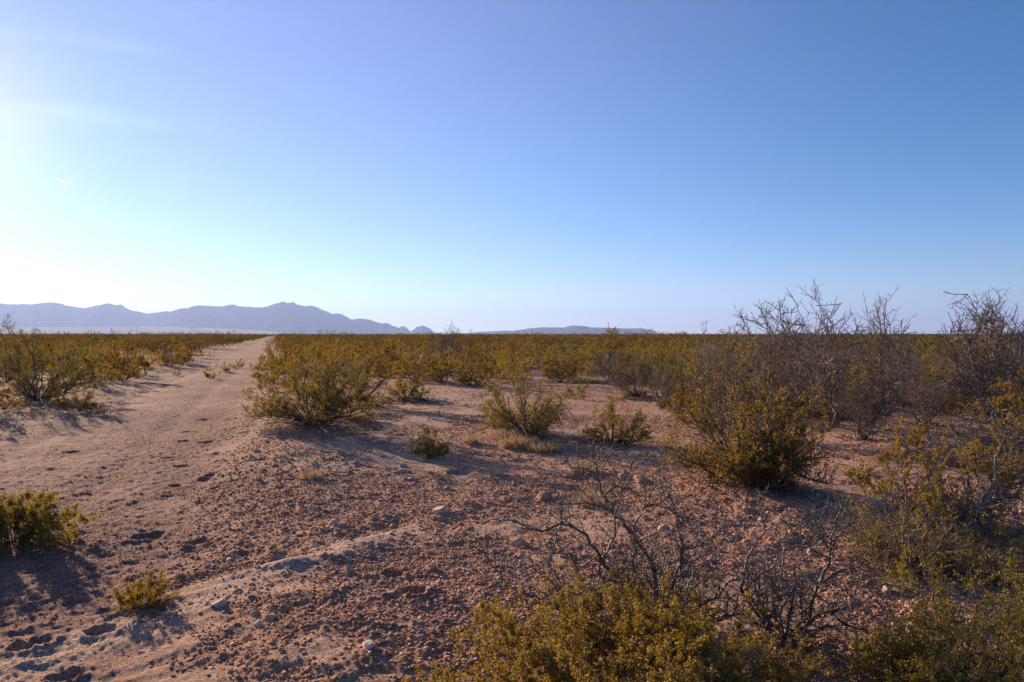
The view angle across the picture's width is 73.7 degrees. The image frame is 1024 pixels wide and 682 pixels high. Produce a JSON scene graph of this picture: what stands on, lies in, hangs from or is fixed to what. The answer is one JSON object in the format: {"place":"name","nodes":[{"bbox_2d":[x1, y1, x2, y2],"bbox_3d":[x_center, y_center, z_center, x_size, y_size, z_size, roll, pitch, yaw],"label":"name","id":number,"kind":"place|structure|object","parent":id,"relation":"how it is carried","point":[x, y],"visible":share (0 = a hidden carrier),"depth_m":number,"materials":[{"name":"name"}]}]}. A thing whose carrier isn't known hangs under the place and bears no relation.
{"place":"outdoors","nodes":[
{"label":"outdoors","id":0,"kind":"place"},
{"bbox_2d":[0,326,316,334],"bbox_3d":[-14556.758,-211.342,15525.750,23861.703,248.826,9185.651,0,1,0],"label":"foothill apron","id":1,"kind":"object","parent":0,"point":[128,330],"visible":0.57,"depth_m":13977.08,"materials":[{"name":"stone"}]},
{"bbox_2d":[0,301,434,333],"bbox_3d":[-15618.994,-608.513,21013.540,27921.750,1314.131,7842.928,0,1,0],"label":"mountain range","id":2,"kind":"structure","parent":0,"point":[282,316],"depth_m":19950.31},
{"bbox_2d":[0,336,1023,681],"bbox_3d":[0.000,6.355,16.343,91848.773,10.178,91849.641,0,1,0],"label":"ground","id":3,"kind":"structure","parent":0,"point":[38,654],"depth_m":5.91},
{"bbox_2d":[0,382,15,411],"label":"creosote bush","id":4,"kind":"object","parent":3,"relation":"on","point":[7,397],"visible":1,"depth_m":13.21,"materials":[{"name":"green plant"}]},
{"bbox_2d":[0,390,31,410],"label":"creosote bush","id":5,"kind":"object","parent":3,"relation":"on","point":[17,403],"visible":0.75,"depth_m":14.11,"materials":[{"name":"green plant"}]},
{"bbox_2d":[0,313,41,382],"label":"creosote bush","id":6,"kind":"object","parent":3,"relation":"on","point":[5,366],"visible":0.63,"depth_m":22.80,"materials":[{"name":"green plant"}]},
{"bbox_2d":[0,486,103,557],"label":"creosote bush","id":7,"kind":"object","parent":3,"relation":"on","point":[32,516],"visible":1,"depth_m":5.17,"materials":[{"name":"green plant"}]},
{"bbox_2d":[28,337,81,368],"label":"creosote bush","id":8,"kind":"object","parent":3,"relation":"on","point":[51,349],"visible":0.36,"depth_m":30.58,"materials":[{"name":"green plant"}]},
{"bbox_2d":[0,328,119,401],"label":"creosote bush","id":9,"kind":"object","parent":3,"relation":"on","point":[24,377],"visible":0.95,"depth_m":16.74,"materials":[{"name":"green plant"}]},
{"bbox_2d":[48,382,103,411],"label":"creosote bush","id":10,"kind":"object","parent":3,"relation":"on","point":[83,402],"visible":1,"depth_m":14.27,"materials":[{"name":"green plant"}]},
{"bbox_2d":[48,342,110,371],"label":"creosote bush","id":11,"kind":"object","parent":3,"relation":"on","point":[85,357],"visible":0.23,"depth_m":26.98,"materials":[{"name":"green plant"}]},
{"bbox_2d":[47,340,139,382],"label":"creosote bush","id":12,"kind":"object","parent":3,"relation":"on","point":[116,373],"visible":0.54,"depth_m":22.58,"materials":[{"name":"green plant"}]},
{"bbox_2d":[103,341,145,372],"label":"creosote bush","id":13,"kind":"object","parent":3,"relation":"on","point":[126,354],"visible":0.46,"depth_m":28.04,"materials":[{"name":"green plant"}]},
{"bbox_2d":[95,341,155,381],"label":"creosote bush","id":14,"kind":"object","parent":3,"relation":"on","point":[141,359],"visible":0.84,"depth_m":24.03,"materials":[{"name":"green plant"}]},
{"bbox_2d":[100,569,181,614],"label":"creosote bush","id":15,"kind":"object","parent":3,"relation":"on","point":[134,600],"visible":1,"depth_m":3.87,"materials":[{"name":"green plant"}]},
{"bbox_2d":[149,342,185,366],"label":"creosote bush","id":16,"kind":"object","parent":3,"relation":"on","point":[168,359],"visible":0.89,"depth_m":34.06,"materials":[{"name":"green plant"}]},
{"bbox_2d":[150,337,203,363],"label":"creosote bush","id":17,"kind":"object","parent":3,"relation":"on","point":[185,358],"visible":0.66,"depth_m":37.18,"materials":[{"name":"green plant"}]},
{"bbox_2d":[249,356,290,380],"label":"creosote bush","id":18,"kind":"object","parent":3,"relation":"on","point":[255,374],"visible":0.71,"depth_m":22.13,"materials":[{"name":"green plant"}]},
{"bbox_2d":[251,422,305,432],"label":"grass tuft","id":19,"kind":"object","parent":3,"relation":"on","point":[275,426],"visible":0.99,"depth_m":10.60,"materials":[{"name":"plant"}]},
{"bbox_2d":[264,333,299,372],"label":"creosote bush","id":20,"kind":"object","parent":3,"relation":"on","point":[273,357],"visible":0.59,"depth_m":27.06,"materials":[{"name":"green plant"}]},
{"bbox_2d":[259,344,337,390],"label":"creosote bush","id":21,"kind":"object","parent":3,"relation":"on","point":[291,367],"visible":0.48,"depth_m":18.73,"materials":[{"name":"green plant"}]},
{"bbox_2d":[294,466,327,479],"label":"grass tuft","id":22,"kind":"object","parent":3,"relation":"on","point":[310,474],"visible":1,"depth_m":7.31,"materials":[{"name":"plant"}]},
{"bbox_2d":[235,338,387,429],"bbox_3d":[-3.287,0.676,11.098,2.268,1.446,2.261,0,1,20],"label":"creosote bush","id":23,"kind":"object","parent":3,"relation":"on","point":[324,407],"visible":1,"depth_m":11.05,"materials":[{"name":"green plant"}]},
{"bbox_2d":[305,338,356,369],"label":"creosote bush","id":24,"kind":"object","parent":3,"relation":"on","point":[318,352],"visible":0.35,"depth_m":29.41,"materials":[{"name":"green plant"}]},
{"bbox_2d":[302,341,413,407],"bbox_3d":[-3.482,0.741,15.307,2.550,1.537,1.735,0,1,-18],"label":"creosote bush","id":25,"kind":"object","parent":3,"relation":"on","point":[379,383],"visible":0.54,"depth_m":15.25,"materials":[{"name":"green plant"}]},
{"bbox_2d":[341,405,380,421],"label":"grass tuft","id":26,"kind":"object","parent":3,"relation":"on","point":[359,419],"visible":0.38,"depth_m":12.05,"materials":[{"name":"plant"}]},
{"bbox_2d":[341,341,388,373],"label":"creosote bush","id":27,"kind":"object","parent":3,"relation":"on","point":[354,349],"visible":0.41,"depth_m":26.84,"materials":[{"name":"green plant"}]},
{"bbox_2d":[354,342,398,370],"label":"creosote bush","id":28,"kind":"object","parent":3,"relation":"on","point":[387,353],"visible":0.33,"depth_m":29.43,"materials":[{"name":"green plant"}]},
{"bbox_2d":[369,356,395,376],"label":"creosote bush","id":29,"kind":"object","parent":3,"relation":"on","point":[379,373],"visible":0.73,"depth_m":25.16,"materials":[{"name":"green plant"}]},
{"bbox_2d":[386,370,431,398],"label":"creosote bush","id":30,"kind":"object","parent":3,"relation":"on","point":[412,394],"visible":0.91,"depth_m":16.43,"materials":[{"name":"green plant"}]},
{"bbox_2d":[393,349,442,380],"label":"creosote bush","id":31,"kind":"object","parent":3,"relation":"on","point":[425,362],"visible":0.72,"depth_m":22.94,"materials":[{"name":"green plant"}]},
{"bbox_2d":[395,345,444,372],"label":"creosote bush","id":32,"kind":"object","parent":3,"relation":"on","point":[414,357],"visible":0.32,"depth_m":28.62,"materials":[{"name":"green plant"}]},
{"bbox_2d":[412,421,450,459],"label":"creosote bush","id":33,"kind":"object","parent":3,"relation":"on","point":[429,446],"visible":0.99,"depth_m":8.83,"materials":[{"name":"green plant"}]},
{"bbox_2d":[409,346,477,382],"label":"creosote bush","id":34,"kind":"object","parent":3,"relation":"on","point":[437,371],"visible":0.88,"depth_m":22.05,"materials":[{"name":"green plant"}]},
{"bbox_2d":[427,318,471,359],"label":"bare mesquite","id":35,"kind":"object","parent":3,"relation":"on","point":[449,341],"visible":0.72,"depth_m":34.25,"materials":[{"name":"brown plant"}]},
{"bbox_2d":[454,339,489,364],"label":"creosote bush","id":36,"kind":"object","parent":3,"relation":"on","point":[482,355],"visible":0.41,"depth_m":36.09,"materials":[{"name":"green plant"}]},
{"bbox_2d":[452,358,500,386],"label":"creosote bush","id":37,"kind":"object","parent":3,"relation":"on","point":[464,379],"visible":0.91,"depth_m":21.06,"materials":[{"name":"green plant"}]},
{"bbox_2d":[470,343,503,368],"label":"creosote bush","id":38,"kind":"object","parent":3,"relation":"on","point":[492,360],"visible":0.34,"depth_m":31.96,"materials":[{"name":"green plant"}]},
{"bbox_2d":[474,337,511,376],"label":"creosote bush","id":39,"kind":"object","parent":3,"relation":"on","point":[497,362],"visible":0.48,"depth_m":24.64,"materials":[{"name":"green plant"}]},
{"bbox_2d":[476,389,529,428],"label":"creosote bush","id":40,"kind":"object","parent":3,"relation":"on","point":[480,407],"visible":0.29,"depth_m":11.54,"materials":[{"name":"green plant"}]},
{"bbox_2d":[490,426,518,438],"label":"grass tuft","id":41,"kind":"object","parent":3,"relation":"on","point":[503,432],"visible":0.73,"depth_m":10.39,"materials":[{"name":"plant"}]},
{"bbox_2d":[0,364,1014,438],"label":"straw litter","id":42,"kind":"object","parent":3,"relation":"on","point":[105,398],"visible":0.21,"depth_m":16.87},
{"bbox_2d":[489,347,532,373],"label":"creosote bush","id":43,"kind":"object","parent":3,"relation":"on","point":[515,370],"visible":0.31,"depth_m":26.94,"materials":[{"name":"green plant"}]},
{"bbox_2d":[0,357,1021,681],"bbox_3d":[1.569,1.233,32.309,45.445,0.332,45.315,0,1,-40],"label":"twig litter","id":44,"kind":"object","parent":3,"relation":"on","point":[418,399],"visible":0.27,"depth_m":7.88,"materials":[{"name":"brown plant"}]},
{"bbox_2d":[487,348,535,382],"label":"creosote bush","id":45,"kind":"object","parent":3,"relation":"on","point":[503,374],"visible":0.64,"depth_m":22.16,"materials":[{"name":"green plant"}]},
{"bbox_2d":[0,327,1023,358],"bbox_3d":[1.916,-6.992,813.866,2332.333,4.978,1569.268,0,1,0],"label":"distant scrub","id":46,"kind":"object","parent":3,"relation":"on","point":[147,341],"visible":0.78,"depth_m":62.32,"materials":[{"name":"green plant"}]},
{"bbox_2d":[495,432,538,449],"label":"grass tuft","id":47,"kind":"object","parent":3,"relation":"on","point":[522,441],"visible":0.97,"depth_m":9.62,"materials":[{"name":"plant"}]},
{"bbox_2d":[471,358,572,438],"bbox_3d":[0.222,0.868,10.626,1.622,1.241,1.547,0,1,19],"label":"creosote bush","id":48,"kind":"object","parent":3,"relation":"on","point":[538,422],"visible":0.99,"depth_m":10.51,"materials":[{"name":"green plant"}]},
{"bbox_2d":[518,331,561,369],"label":"creosote bush","id":49,"kind":"object","parent":3,"relation":"on","point":[537,361],"visible":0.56,"depth_m":30.73,"materials":[{"name":"green plant"}]},
{"bbox_2d":[524,439,563,453],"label":"grass tuft","id":50,"kind":"object","parent":3,"relation":"on","point":[550,447],"visible":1,"depth_m":9.33,"materials":[{"name":"plant"}]},
{"bbox_2d":[542,354,585,382],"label":"creosote bush","id":51,"kind":"object","parent":3,"relation":"on","point":[570,374],"visible":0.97,"depth_m":22.80,"materials":[{"name":"green plant"}]},
{"bbox_2d":[534,342,593,377],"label":"creosote bush","id":52,"kind":"object","parent":3,"relation":"on","point":[563,364],"visible":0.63,"depth_m":25.29,"materials":[{"name":"green plant"}]},
{"bbox_2d":[558,330,590,369],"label":"creosote bush","id":53,"kind":"object","parent":3,"relation":"on","point":[580,354],"visible":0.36,"depth_m":30.86,"materials":[{"name":"green plant"}]},
{"bbox_2d":[561,370,590,399],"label":"creosote bush","id":54,"kind":"object","parent":3,"relation":"on","point":[579,389],"visible":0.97,"depth_m":17.15,"materials":[{"name":"green plant"}]},
{"bbox_2d":[565,375,607,383],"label":"grass tuft","id":55,"kind":"object","parent":3,"relation":"on","point":[593,380],"visible":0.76,"depth_m":22.40,"materials":[{"name":"plant"}]},
{"bbox_2d":[568,458,604,473],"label":"grass tuft","id":56,"kind":"object","parent":3,"relation":"on","point":[579,470],"visible":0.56,"depth_m":7.96,"materials":[{"name":"plant"}]},
{"bbox_2d":[561,340,623,376],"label":"creosote bush","id":57,"kind":"object","parent":3,"relation":"on","point":[594,362],"visible":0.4,"depth_m":26.50,"materials":[{"name":"green plant"}]},
{"bbox_2d":[574,486,612,507],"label":"grass tuft","id":58,"kind":"object","parent":3,"relation":"on","point":[589,501],"visible":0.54,"depth_m":6.40,"materials":[{"name":"plant"}]},
{"bbox_2d":[585,323,625,378],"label":"creosote bush","id":59,"kind":"object","parent":3,"relation":"on","point":[611,334],"visible":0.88,"depth_m":25.38,"materials":[{"name":"green plant"}]},
{"bbox_2d":[394,559,833,681],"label":"creosote bush","id":60,"kind":"object","parent":3,"relation":"on","point":[669,660],"visible":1,"depth_m":2.65,"materials":[{"name":"green plant"}]},
{"bbox_2d":[575,395,655,443],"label":"creosote bush","id":61,"kind":"object","parent":3,"relation":"on","point":[626,432],"visible":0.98,"depth_m":10.02,"materials":[{"name":"green plant"}]},
{"bbox_2d":[587,346,670,396],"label":"bush","id":62,"kind":"object","parent":3,"relation":"on","point":[642,375],"visible":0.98,"depth_m":18.01,"materials":[{"name":"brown plant"}]},
{"bbox_2d":[445,426,840,643],"bbox_3d":[0.585,1.036,3.513,1.864,1.139,1.186,0,1,-32],"label":"bare mesquite","id":63,"kind":"object","parent":3,"relation":"on","point":[651,559],"visible":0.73,"depth_m":3.58,"materials":[{"name":"brown plant"}]},
{"bbox_2d":[621,331,689,387],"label":"creosote bush","id":64,"kind":"object","parent":3,"relation":"on","point":[645,353],"visible":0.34,"depth_m":20.17,"materials":[{"name":"green plant"}]},
{"bbox_2d":[642,359,678,408],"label":"bare mesquite","id":65,"kind":"object","parent":3,"relation":"on","point":[665,375],"visible":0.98,"depth_m":14.51,"materials":[{"name":"brown plant"}]},
{"bbox_2d":[650,347,706,392],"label":"creosote bush","id":66,"kind":"object","parent":3,"relation":"on","point":[679,374],"visible":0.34,"depth_m":18.49,"materials":[{"name":"green plant"}]},
{"bbox_2d":[663,356,697,401],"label":"creosote bush","id":67,"kind":"object","parent":3,"relation":"on","point":[676,390],"visible":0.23,"depth_m":15.98,"materials":[{"name":"green plant"}]},
{"bbox_2d":[656,375,709,405],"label":"creosote bush","id":68,"kind":"object","parent":3,"relation":"on","point":[691,379],"visible":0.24,"depth_m":15.10,"materials":[{"name":"green plant"}]},
{"bbox_2d":[655,381,712,412],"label":"creosote bush","id":69,"kind":"object","parent":3,"relation":"on","point":[681,401],"visible":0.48,"depth_m":14.07,"materials":[{"name":"green plant"}]},
{"bbox_2d":[660,339,716,374],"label":"bare mesquite","id":70,"kind":"object","parent":3,"relation":"on","point":[697,356],"visible":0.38,"depth_m":21.86,"materials":[{"name":"brown plant"}]},
{"bbox_2d":[666,369,739,432],"bbox_3d":[3.296,1.006,11.635,1.137,1.047,1.136,1,1,44],"label":"creosote bush","id":71,"kind":"object","parent":3,"relation":"on","point":[682,416],"visible":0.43,"depth_m":11.60,"materials":[{"name":"green plant"}]},
{"bbox_2d":[674,320,787,435],"bbox_3d":[3.399,0.600,11.014,1.694,1.916,1.648,0,1,0],"label":"bare mesquite","id":72,"kind":"object","parent":3,"relation":"on","point":[724,396],"visible":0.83,"depth_m":10.87,"materials":[{"name":"brown plant"}]},
{"bbox_2d":[710,340,767,387],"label":"bare mesquite","id":73,"kind":"object","parent":3,"relation":"on","point":[740,365],"visible":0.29,"depth_m":19.30,"materials":[{"name":"brown plant"}]},
{"bbox_2d":[654,334,831,495],"bbox_3d":[2.248,0.693,6.873,1.634,1.536,1.718,0,1,0],"label":"creosote bush","id":74,"kind":"object","parent":3,"relation":"on","point":[735,469],"visible":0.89,"depth_m":6.62,"materials":[{"name":"green plant"}]},
{"bbox_2d":[717,358,797,414],"bbox_3d":[5.003,0.919,14.149,1.442,1.174,1.635,0,1,2],"label":"creosote bush","id":75,"kind":"object","parent":3,"relation":"on","point":[751,371],"visible":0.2,"depth_m":13.85,"materials":[{"name":"green plant"}]},
{"bbox_2d":[703,295,844,419],"bbox_3d":[4.847,0.334,12.845,2.055,2.379,2.222,0,1,-21],"label":"bare mesquite","id":76,"kind":"object","parent":3,"relation":"on","point":[773,381],"visible":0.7,"depth_m":12.64,"materials":[{"name":"brown plant"}]},
{"bbox_2d":[709,371,847,494],"bbox_3d":[2.597,0.884,6.769,1.208,1.146,1.228,0,1,0],"label":"creosote bush","id":77,"kind":"object","parent":3,"relation":"on","point":[806,470],"visible":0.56,"depth_m":6.51,"materials":[{"name":"green plant"}]},
{"bbox_2d":[766,352,833,408],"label":"bare mesquite","id":78,"kind":"object","parent":3,"relation":"on","point":[821,365],"visible":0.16,"depth_m":14.62,"materials":[{"name":"brown plant"}]},
{"bbox_2d":[768,380,832,417],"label":"creosote bush","id":79,"kind":"object","parent":3,"relation":"on","point":[802,403],"visible":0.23,"depth_m":13.60,"materials":[{"name":"green plant"}]},
{"bbox_2d":[703,474,903,654],"bbox_3d":[1.542,1.168,3.579,0.992,0.867,0.828,0,1,-38],"label":"bare mesquite","id":80,"kind":"object","parent":3,"relation":"on","point":[776,612],"visible":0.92,"depth_m":3.59,"materials":[{"name":"brown plant"}]},
{"bbox_2d":[745,276,875,427],"bbox_3d":[4.973,0.219,11.607,1.911,2.626,2.389,0,1,37],"label":"bare mesquite","id":81,"kind":"object","parent":3,"relation":"on","point":[817,379],"visible":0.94,"depth_m":11.58,"materials":[{"name":"brown plant"}]},
{"bbox_2d":[807,362,872,409],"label":"creosote bush","id":82,"kind":"object","parent":3,"relation":"on","point":[852,370],"visible":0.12,"depth_m":14.71,"materials":[{"name":"green plant"}]},
{"bbox_2d":[819,373,882,419],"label":"creosote bush","id":83,"kind":"object","parent":3,"relation":"on","point":[849,403],"visible":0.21,"depth_m":13.07,"materials":[{"name":"green plant"}]},
{"bbox_2d":[819,350,885,396],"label":"creosote bush","id":84,"kind":"object","parent":3,"relation":"on","point":[869,368],"visible":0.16,"depth_m":16.96,"materials":[{"name":"green plant"}]},
{"bbox_2d":[826,360,905,441],"bbox_3d":[5.384,0.907,10.385,1.065,1.283,1.374,0,1,38],"label":"bare mesquite","id":85,"kind":"object","parent":3,"relation":"on","point":[856,401],"visible":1,"depth_m":10.33,"materials":[{"name":"brown plant"}]},
{"bbox_2d":[828,286,935,415],"bbox_3d":[7.582,0.201,13.938,2.042,2.717,1.942,0,1,0],"label":"bare mesquite","id":86,"kind":"object","parent":3,"relation":"on","point":[880,360],"visible":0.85,"depth_m":13.79,"materials":[{"name":"brown plant"}]},
{"bbox_2d":[866,336,943,403],"bbox_3d":[8.999,0.691,16.002,1.612,1.662,1.841,0,1,-30],"label":"bare mesquite","id":87,"kind":"object","parent":3,"relation":"on","point":[887,376],"visible":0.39,"depth_m":15.93,"materials":[{"name":"brown plant"}]},
{"bbox_2d":[856,341,969,392],"bbox_3d":[10.788,0.700,18.387,2.599,1.445,2.105,0,1,21],"label":"creosote bush","id":88,"kind":"object","parent":3,"relation":"on","point":[928,352],"visible":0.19,"depth_m":18.57,"materials":[{"name":"green plant"}]},
{"bbox_2d":[824,413,1022,587],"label":"creosote bush","id":89,"kind":"object","parent":3,"relation":"on","point":[873,543],"visible":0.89,"depth_m":4.61,"materials":[{"name":"green plant"}]},
{"bbox_2d":[886,478,960,513],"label":"creosote bush","id":90,"kind":"object","parent":3,"relation":"on","point":[902,498],"visible":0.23,"depth_m":6.03,"materials":[{"name":"green plant"}]},
{"bbox_2d":[828,514,1023,681],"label":"creosote bush","id":91,"kind":"object","parent":3,"relation":"on","point":[932,660],"visible":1,"depth_m":2.87,"materials":[{"name":"green plant"}]},
{"bbox_2d":[885,355,973,397],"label":"creosote bush","id":92,"kind":"object","parent":3,"relation":"on","point":[936,368],"visible":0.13,"depth_m":16.84,"materials":[{"name":"green plant"}]},
{"bbox_2d":[887,365,974,424],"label":"bare mesquite","id":93,"kind":"object","parent":3,"relation":"on","point":[929,409],"visible":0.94,"depth_m":11.84,"materials":[{"name":"brown plant"}]},
{"bbox_2d":[890,368,976,414],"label":"creosote bush","id":94,"kind":"object","parent":3,"relation":"on","point":[953,405],"visible":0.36,"depth_m":14.39,"materials":[{"name":"green plant"}]},
{"bbox_2d":[875,418,1023,469],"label":"bare mesquite","id":95,"kind":"object","parent":3,"relation":"on","point":[972,430],"visible":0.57,"depth_m":8.18,"materials":[{"name":"brown plant"}]},
{"bbox_2d":[928,341,989,385],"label":"bare mesquite","id":96,"kind":"object","parent":3,"relation":"on","point":[950,363],"visible":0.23,"depth_m":18.71,"materials":[{"name":"plant"}]},
{"bbox_2d":[908,399,1023,547],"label":"creosote bush","id":97,"kind":"object","parent":3,"relation":"on","point":[1000,486],"visible":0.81,"depth_m":5.32,"materials":[{"name":"green plant"}]},
{"bbox_2d":[920,340,1023,418],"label":"bare mesquite","id":98,"kind":"object","parent":3,"relation":"on","point":[969,394],"visible":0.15,"depth_m":13.26,"materials":[{"name":"plant"}]},
{"bbox_2d":[928,286,1023,433],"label":"bare mesquite","id":99,"kind":"object","parent":3,"relation":"on","point":[987,372],"visible":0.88,"depth_m":10.54,"materials":[{"name":"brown plant"}]},
{"bbox_2d":[935,512,1023,588],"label":"creosote bush","id":100,"kind":"object","parent":3,"relation":"on","point":[976,565],"visible":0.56,"depth_m":4.49,"materials":[{"name":"green plant"}]},
{"bbox_2d":[959,355,1023,458],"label":"creosote bush","id":101,"kind":"object","parent":3,"relation":"on","point":[1008,396],"visible":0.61,"depth_m":8.75,"materials":[{"name":"green plant"}]},
{"bbox_2d":[991,550,1023,646],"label":"creosote bush","id":102,"kind":"object","parent":3,"relation":"on","point":[1016,583],"visible":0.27,"depth_m":3.80,"materials":[{"name":"green plant"}]},
{"bbox_2d":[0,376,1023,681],"bbox_3d":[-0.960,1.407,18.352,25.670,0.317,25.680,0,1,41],"label":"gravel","id":103,"kind":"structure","parent":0,"point":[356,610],"depth_m":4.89,"materials":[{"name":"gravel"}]},
{"bbox_2d":[0,0,1023,333],"label":"sky","id":104,"kind":"structure","parent":0,"point":[482,165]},
{"bbox_2d":[461,325,656,333],"bbox_3d":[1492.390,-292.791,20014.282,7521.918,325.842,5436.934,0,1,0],"label":"mesa ridge","id":105,"kind":"structure","parent":0,"point":[571,329],"depth_m":19218.20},
{"bbox_2d":[908,336,935,369],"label":"creosote bush","id":106,"kind":"object","parent":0,"point":[927,345],"visible":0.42,"depth_m":27.41,"materials":[{"name":"green plant"}]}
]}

